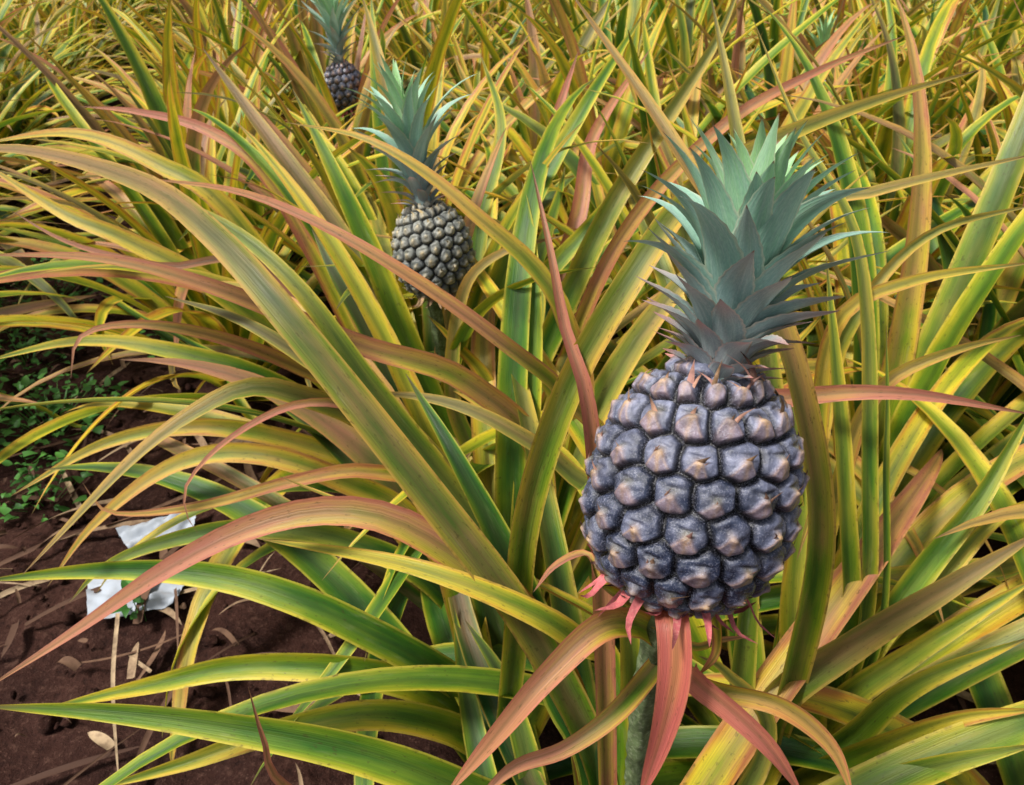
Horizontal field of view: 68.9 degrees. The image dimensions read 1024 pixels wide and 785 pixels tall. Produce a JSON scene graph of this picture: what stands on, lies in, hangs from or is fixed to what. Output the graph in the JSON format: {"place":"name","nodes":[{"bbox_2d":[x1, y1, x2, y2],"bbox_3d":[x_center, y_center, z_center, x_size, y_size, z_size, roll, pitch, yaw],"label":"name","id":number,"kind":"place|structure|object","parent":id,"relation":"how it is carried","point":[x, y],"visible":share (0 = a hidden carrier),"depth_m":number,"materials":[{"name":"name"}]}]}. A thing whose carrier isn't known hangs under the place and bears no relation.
{"place":"outdoors","nodes":[
{"label":"outdoors","id":0,"kind":"place"},
{"bbox_2d":[0,6,1023,784],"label":"ground","id":1,"kind":"structure","parent":0,"point":[42,680],"depth_m":1.46,"materials":[{"name":"red soil"}]},
{"bbox_2d":[0,57,69,141],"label":"pineapple plant","id":2,"kind":"object","parent":1,"relation":"on","point":[28,118],"visible":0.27,"depth_m":3.66,"materials":[{"name":"green plant"}]},
{"bbox_2d":[0,326,84,386],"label":"weed","id":3,"kind":"object","parent":1,"relation":"on","point":[22,346],"visible":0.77,"depth_m":2.28,"materials":[{"name":"green plant"}]},
{"bbox_2d":[0,65,86,307],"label":"pineapple plant","id":4,"kind":"object","parent":1,"relation":"on","point":[23,260],"visible":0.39,"depth_m":2.77,"materials":[{"name":"green plant"}]},
{"bbox_2d":[0,237,87,427],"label":"pineapple plant","id":5,"kind":"object","parent":1,"relation":"on","point":[7,398],"visible":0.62,"depth_m":1.90,"materials":[{"name":"green plant"}]},
{"bbox_2d":[0,450,93,524],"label":"weed","id":6,"kind":"object","parent":1,"relation":"on","point":[28,478],"visible":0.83,"depth_m":1.71,"materials":[{"name":"green plant"}]},
{"bbox_2d":[1,59,92,115],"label":"pineapple plant","id":7,"kind":"object","parent":1,"relation":"on","point":[34,100],"visible":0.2,"depth_m":3.87,"materials":[{"name":"green plant"}]},
{"bbox_2d":[0,150,112,350],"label":"pineapple plant","id":8,"kind":"object","parent":1,"relation":"on","point":[22,308],"visible":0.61,"depth_m":2.05,"materials":[{"name":"green plant"}]},
{"bbox_2d":[0,257,117,313],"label":"weed","id":9,"kind":"object","parent":1,"relation":"on","point":[99,279],"visible":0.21,"depth_m":2.67,"materials":[{"name":"green plant"}]},
{"bbox_2d":[0,37,126,346],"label":"pineapple plant","id":10,"kind":"object","parent":1,"relation":"on","point":[42,284],"visible":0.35,"depth_m":2.15,"materials":[{"name":"green plant"}]},
{"bbox_2d":[0,368,128,459],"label":"weed","id":11,"kind":"object","parent":1,"relation":"on","point":[26,381],"visible":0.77,"depth_m":2.00,"materials":[{"name":"green plant"}]},
{"bbox_2d":[0,0,129,187],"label":"pineapple plant","id":12,"kind":"object","parent":1,"relation":"on","point":[5,52],"visible":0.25,"depth_m":3.67,"materials":[{"name":"green plant"}]},
{"bbox_2d":[0,7,145,238],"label":"pineapple plant","id":13,"kind":"object","parent":1,"relation":"on","point":[7,108],"visible":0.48,"depth_m":3.23,"materials":[{"name":"green plant"}]},
{"bbox_2d":[0,27,152,238],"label":"pineapple plant","id":14,"kind":"object","parent":1,"relation":"on","point":[22,110],"visible":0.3,"depth_m":3.43,"materials":[{"name":"green plant"}]},
{"bbox_2d":[111,580,146,620],"bbox_3d":[-0.722,0.407,1.421,0.072,0.104,0.059,19,37,27],"label":"weed","id":15,"kind":"object","parent":1,"relation":"on","point":[125,609],"visible":0.48,"depth_m":1.42,"materials":[{"name":"green plant"}]},
{"bbox_2d":[86,579,183,618],"bbox_3d":[-0.765,0.397,1.481,0.210,0.020,0.140,0,32,0],"label":"paper scrap","id":16,"kind":"object","parent":1,"relation":"on","point":[160,595],"visible":0.49,"depth_m":1.47,"materials":[{"name":"white paper"}]},
{"bbox_2d":[116,513,195,548],"bbox_3d":[-0.768,0.291,1.646,0.169,0.025,0.106,-25,40,-34],"label":"paper scrap","id":17,"kind":"object","parent":1,"relation":"on","point":[131,536],"visible":0.45,"depth_m":1.63,"materials":[{"name":"white paper"}]},
{"bbox_2d":[140,330,187,357],"bbox_3d":[-1.058,-0.192,2.351,0.244,0.135,0.214,-15,35,-23],"label":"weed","id":18,"kind":"object","parent":1,"relation":"on","point":[151,356],"visible":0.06,"depth_m":2.32,"materials":[{"name":"green plant"}]},
{"bbox_2d":[40,0,368,170],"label":"pineapple plant","id":19,"kind":"object","parent":1,"relation":"on","point":[135,35],"visible":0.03,"depth_m":3.31,"materials":[{"name":"green plant"}]},
{"bbox_2d":[29,0,391,170],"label":"pineapple plant","id":20,"kind":"object","parent":1,"relation":"on","point":[226,13],"visible":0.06,"depth_m":3.81,"materials":[{"name":"green plant"}]},
{"bbox_2d":[1,0,443,331],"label":"pineapple plant","id":21,"kind":"object","parent":1,"relation":"on","point":[182,76],"visible":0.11,"depth_m":2.35,"materials":[{"name":"green plant"}]},
{"bbox_2d":[0,0,445,423],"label":"pineapple plant","id":22,"kind":"object","parent":1,"relation":"on","point":[174,229],"visible":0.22,"depth_m":1.96,"materials":[{"name":"green plant"}]},
{"bbox_2d":[0,0,445,216],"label":"pineapple plant","id":23,"kind":"object","parent":1,"relation":"on","point":[201,63],"visible":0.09,"depth_m":2.59,"materials":[{"name":"green plant"}]},
{"bbox_2d":[43,0,413,225],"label":"pineapple plant","id":24,"kind":"object","parent":1,"relation":"on","point":[204,23],"visible":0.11,"depth_m":3.04,"materials":[{"name":"green plant"}]},
{"bbox_2d":[44,0,528,217],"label":"pineapple plant","id":25,"kind":"object","parent":1,"relation":"on","point":[313,25],"visible":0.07,"depth_m":3.05,"materials":[{"name":"green plant"}]},
{"bbox_2d":[0,0,586,512],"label":"pineapple plant","id":26,"kind":"object","parent":1,"relation":"on","point":[174,150],"visible":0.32,"depth_m":1.75,"materials":[{"name":"green plant"}]},
{"bbox_2d":[150,0,472,112],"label":"pineapple plant","id":27,"kind":"object","parent":1,"relation":"on","point":[295,11],"visible":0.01,"depth_m":3.50,"materials":[{"name":"green plant"}]},
{"bbox_2d":[13,0,631,411],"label":"pineapple plant","id":28,"kind":"object","parent":1,"relation":"on","point":[363,118],"visible":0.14,"depth_m":2.36,"materials":[{"name":"green plant"}]},
{"bbox_2d":[293,0,361,137],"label":"pineapple","id":29,"kind":"object","parent":1,"relation":"on","point":[341,74],"visible":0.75,"depth_m":2.73,"materials":[{"name":"grey plant"}]},
{"bbox_2d":[0,0,679,760],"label":"pineapple plant","id":30,"kind":"object","parent":1,"relation":"on","point":[392,206],"visible":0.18,"depth_m":1.55,"materials":[{"name":"green plant"}]},
{"bbox_2d":[74,0,616,386],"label":"pineapple plant","id":31,"kind":"object","parent":1,"relation":"on","point":[333,121],"visible":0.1,"depth_m":2.04,"materials":[{"name":"green plant"}]},
{"bbox_2d":[175,0,528,210],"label":"pineapple plant","id":32,"kind":"object","parent":1,"relation":"on","point":[354,58],"visible":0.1,"depth_m":2.82,"materials":[{"name":"green plant"}]},
{"bbox_2d":[346,54,477,383],"bbox_3d":[-0.158,-0.074,1.353,0.208,0.992,0.200,4,32,6],"label":"pineapple","id":33,"kind":"object","parent":1,"relation":"on","point":[432,241],"visible":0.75,"depth_m":1.16,"materials":[{"name":"green plant"}]},
{"bbox_2d":[284,0,601,157],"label":"pineapple plant","id":34,"kind":"object","parent":1,"relation":"on","point":[394,47],"visible":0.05,"depth_m":3.55,"materials":[{"name":"green plant"}]},
{"bbox_2d":[283,0,618,188],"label":"pineapple plant","id":35,"kind":"object","parent":1,"relation":"on","point":[451,50],"visible":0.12,"depth_m":3.21,"materials":[{"name":"green plant"}]},
{"bbox_2d":[0,164,999,784],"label":"dry leaf litter","id":36,"kind":"object","parent":1,"relation":"on","point":[100,738],"visible":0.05,"depth_m":1.45,"materials":[{"name":"beige plant"}]},
{"bbox_2d":[368,0,646,218],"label":"pineapple plant","id":37,"kind":"object","parent":1,"relation":"on","point":[480,75],"visible":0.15,"depth_m":2.93,"materials":[{"name":"green plant"}]},
{"bbox_2d":[0,144,1023,784],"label":"pineapple plant","id":38,"kind":"object","parent":1,"relation":"on","point":[562,644],"visible":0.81,"depth_m":0.72,"materials":[{"name":"green plant"}]},
{"bbox_2d":[578,114,890,784],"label":"pineapple","id":39,"kind":"object","parent":38,"relation":"on","point":[693,489],"visible":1,"depth_m":0.42,"materials":[{"name":"grey plant"}]},
{"bbox_2d":[0,77,1023,784],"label":"pineapple plant","id":40,"kind":"object","parent":1,"relation":"on","point":[360,469],"visible":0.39,"depth_m":0.98,"materials":[{"name":"green plant"}]},
{"bbox_2d":[0,0,1023,784],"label":"pineapple plant","id":41,"kind":"object","parent":1,"relation":"on","point":[586,246],"visible":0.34,"depth_m":1.28,"materials":[{"name":"green plant"}]},
{"bbox_2d":[0,0,1023,144],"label":"pineapple field","id":42,"kind":"structure","parent":1,"relation":"on","point":[45,15],"depth_m":4.54,"materials":[{"name":"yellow plant"}]},
{"bbox_2d":[0,183,1023,784],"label":"soil clods","id":43,"kind":"object","parent":1,"relation":"on","point":[48,723],"visible":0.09,"depth_m":1.55,"materials":[{"name":"brown soil"}]},
{"bbox_2d":[44,69,980,784],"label":"pineapple plant","id":44,"kind":"object","parent":1,"relation":"on","point":[342,581],"visible":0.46,"depth_m":0.88,"materials":[{"name":"green plant"}]},
{"bbox_2d":[99,0,1023,784],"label":"pineapple plant","id":45,"kind":"object","parent":1,"relation":"on","point":[963,648],"visible":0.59,"depth_m":0.90,"materials":[{"name":"green plant"}]},
{"bbox_2d":[302,0,821,278],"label":"pineapple plant","id":46,"kind":"object","parent":1,"relation":"on","point":[528,135],"visible":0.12,"depth_m":2.44,"materials":[{"name":"green plant"}]},
{"bbox_2d":[431,0,711,131],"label":"pineapple plant","id":47,"kind":"object","parent":1,"relation":"on","point":[544,12],"visible":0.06,"depth_m":3.34,"materials":[{"name":"green plant"}]},
{"bbox_2d":[445,0,813,205],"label":"pineapple plant","id":48,"kind":"object","parent":1,"relation":"on","point":[619,30],"visible":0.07,"depth_m":3.00,"materials":[{"name":"green plant"}]},
{"bbox_2d":[259,0,1016,660],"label":"pineapple plant","id":49,"kind":"object","parent":1,"relation":"on","point":[601,176],"visible":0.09,"depth_m":1.44,"materials":[{"name":"green plant"}]},
{"bbox_2d":[304,17,977,622],"bbox_3d":[0.345,-0.298,1.676,1.687,0.984,1.845,0,32,0],"label":"pineapple plant","id":50,"kind":"object","parent":1,"relation":"on","point":[572,161],"visible":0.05,"depth_m":1.71,"materials":[{"name":"green plant"}]},
{"bbox_2d":[360,0,947,369],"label":"pineapple plant","id":51,"kind":"object","parent":1,"relation":"on","point":[619,119],"visible":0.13,"depth_m":2.11,"materials":[{"name":"green plant"}]},
{"bbox_2d":[512,0,872,131],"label":"pineapple plant","id":52,"kind":"object","parent":1,"relation":"on","point":[663,61],"visible":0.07,"depth_m":3.73,"materials":[{"name":"green plant"}]},
{"bbox_2d":[479,0,948,203],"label":"pineapple plant","id":53,"kind":"object","parent":1,"relation":"on","point":[685,30],"visible":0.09,"depth_m":2.80,"materials":[{"name":"green plant"}]},
{"bbox_2d":[459,0,972,232],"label":"pineapple plant","id":54,"kind":"object","parent":1,"relation":"on","point":[738,61],"visible":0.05,"depth_m":2.35,"materials":[{"name":"green plant"}]},
{"bbox_2d":[552,0,885,136],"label":"pineapple plant","id":55,"kind":"object","parent":1,"relation":"on","point":[757,56],"visible":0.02,"depth_m":3.51,"materials":[{"name":"green plant"}]},
{"bbox_2d":[514,0,1023,357],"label":"pineapple plant","id":56,"kind":"object","parent":1,"relation":"on","point":[786,67],"visible":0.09,"depth_m":2.12,"materials":[{"name":"green plant"}]},
{"bbox_2d":[554,0,1023,374],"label":"pineapple plant","id":57,"kind":"object","parent":1,"relation":"on","point":[964,132],"visible":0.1,"depth_m":1.90,"materials":[{"name":"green plant"}]},
{"bbox_2d":[580,0,1023,784],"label":"pineapple plant","id":58,"kind":"object","parent":1,"relation":"on","point":[956,304],"visible":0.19,"depth_m":1.21,"materials":[{"name":"green plant"}]},
{"bbox_2d":[636,0,983,189],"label":"pineapple plant","id":59,"kind":"object","parent":1,"relation":"on","point":[775,29],"visible":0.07,"depth_m":3.06,"materials":[{"name":"green plant"}]},
{"bbox_2d":[624,0,1017,231],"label":"pineapple plant","id":60,"kind":"object","parent":1,"relation":"on","point":[797,61],"visible":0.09,"depth_m":2.72,"materials":[{"name":"green plant"}]},
{"bbox_2d":[625,81,1023,487],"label":"pineapple plant","id":61,"kind":"object","parent":1,"relation":"on","point":[998,389],"visible":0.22,"depth_m":1.63,"materials":[{"name":"green plant"}]},
{"bbox_2d":[805,9,846,84],"bbox_3d":[1.404,-1.303,3.458,0.243,0.843,0.235,9,33,25],"label":"pineapple","id":62,"kind":"object","parent":1,"relation":"on","point":[824,34],"visible":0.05,"depth_m":3.27,"materials":[{"name":"green plant"}]},
{"bbox_2d":[688,358,1023,784],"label":"pineapple plant","id":63,"kind":"object","parent":1,"relation":"on","point":[846,707],"visible":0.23,"depth_m":1.05,"materials":[{"name":"yellow plant"}]},
{"bbox_2d":[731,0,1022,133],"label":"pineapple plant","id":64,"kind":"object","parent":1,"relation":"on","point":[864,78],"visible":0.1,"depth_m":3.46,"materials":[{"name":"green plant"}]},
{"bbox_2d":[737,0,1023,328],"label":"pineapple plant","id":65,"kind":"object","parent":1,"relation":"on","point":[883,140],"visible":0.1,"depth_m":2.45,"materials":[{"name":"green plant"}]},
{"bbox_2d":[752,88,1023,634],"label":"pineapple plant","id":66,"kind":"object","parent":1,"relation":"on","point":[970,426],"visible":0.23,"depth_m":1.47,"materials":[{"name":"green plant"}]},
{"bbox_2d":[819,186,1023,649],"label":"pineapple plant","id":67,"kind":"object","parent":1,"relation":"on","point":[1016,378],"visible":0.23,"depth_m":1.23,"materials":[{"name":"green plant"}]},
{"bbox_2d":[822,0,1023,333],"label":"pineapple plant","id":68,"kind":"object","parent":1,"relation":"on","point":[993,139],"visible":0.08,"depth_m":2.08,"materials":[{"name":"green plant"}]},
{"bbox_2d":[822,39,1023,301],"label":"pineapple plant","id":69,"kind":"object","parent":1,"relation":"on","point":[1016,88],"visible":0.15,"depth_m":1.87,"materials":[{"name":"yellow plant"}]},
{"bbox_2d":[832,0,1023,159],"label":"pineapple plant","id":70,"kind":"object","parent":1,"relation":"on","point":[1008,10],"visible":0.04,"depth_m":3.47,"materials":[{"name":"green plant"}]},
{"bbox_2d":[844,0,1023,159],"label":"pineapple plant","id":71,"kind":"object","parent":1,"relation":"on","point":[875,33],"visible":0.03,"depth_m":3.25,"materials":[{"name":"yellow plant"}]},
{"bbox_2d":[851,0,1023,194],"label":"pineapple plant","id":72,"kind":"object","parent":1,"relation":"on","point":[941,121],"visible":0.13,"depth_m":2.93,"materials":[{"name":"green plant"}]},
{"bbox_2d":[874,3,1023,285],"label":"pineapple plant","id":73,"kind":"object","parent":1,"relation":"on","point":[1016,66],"visible":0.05,"depth_m":2.76,"materials":[{"name":"green plant"}]},
{"bbox_2d":[955,20,1023,143],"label":"pineapple plant","id":74,"kind":"object","parent":1,"relation":"on","point":[1019,29],"visible":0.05,"depth_m":3.27,"materials":[{"name":"green plant"}]}
]}

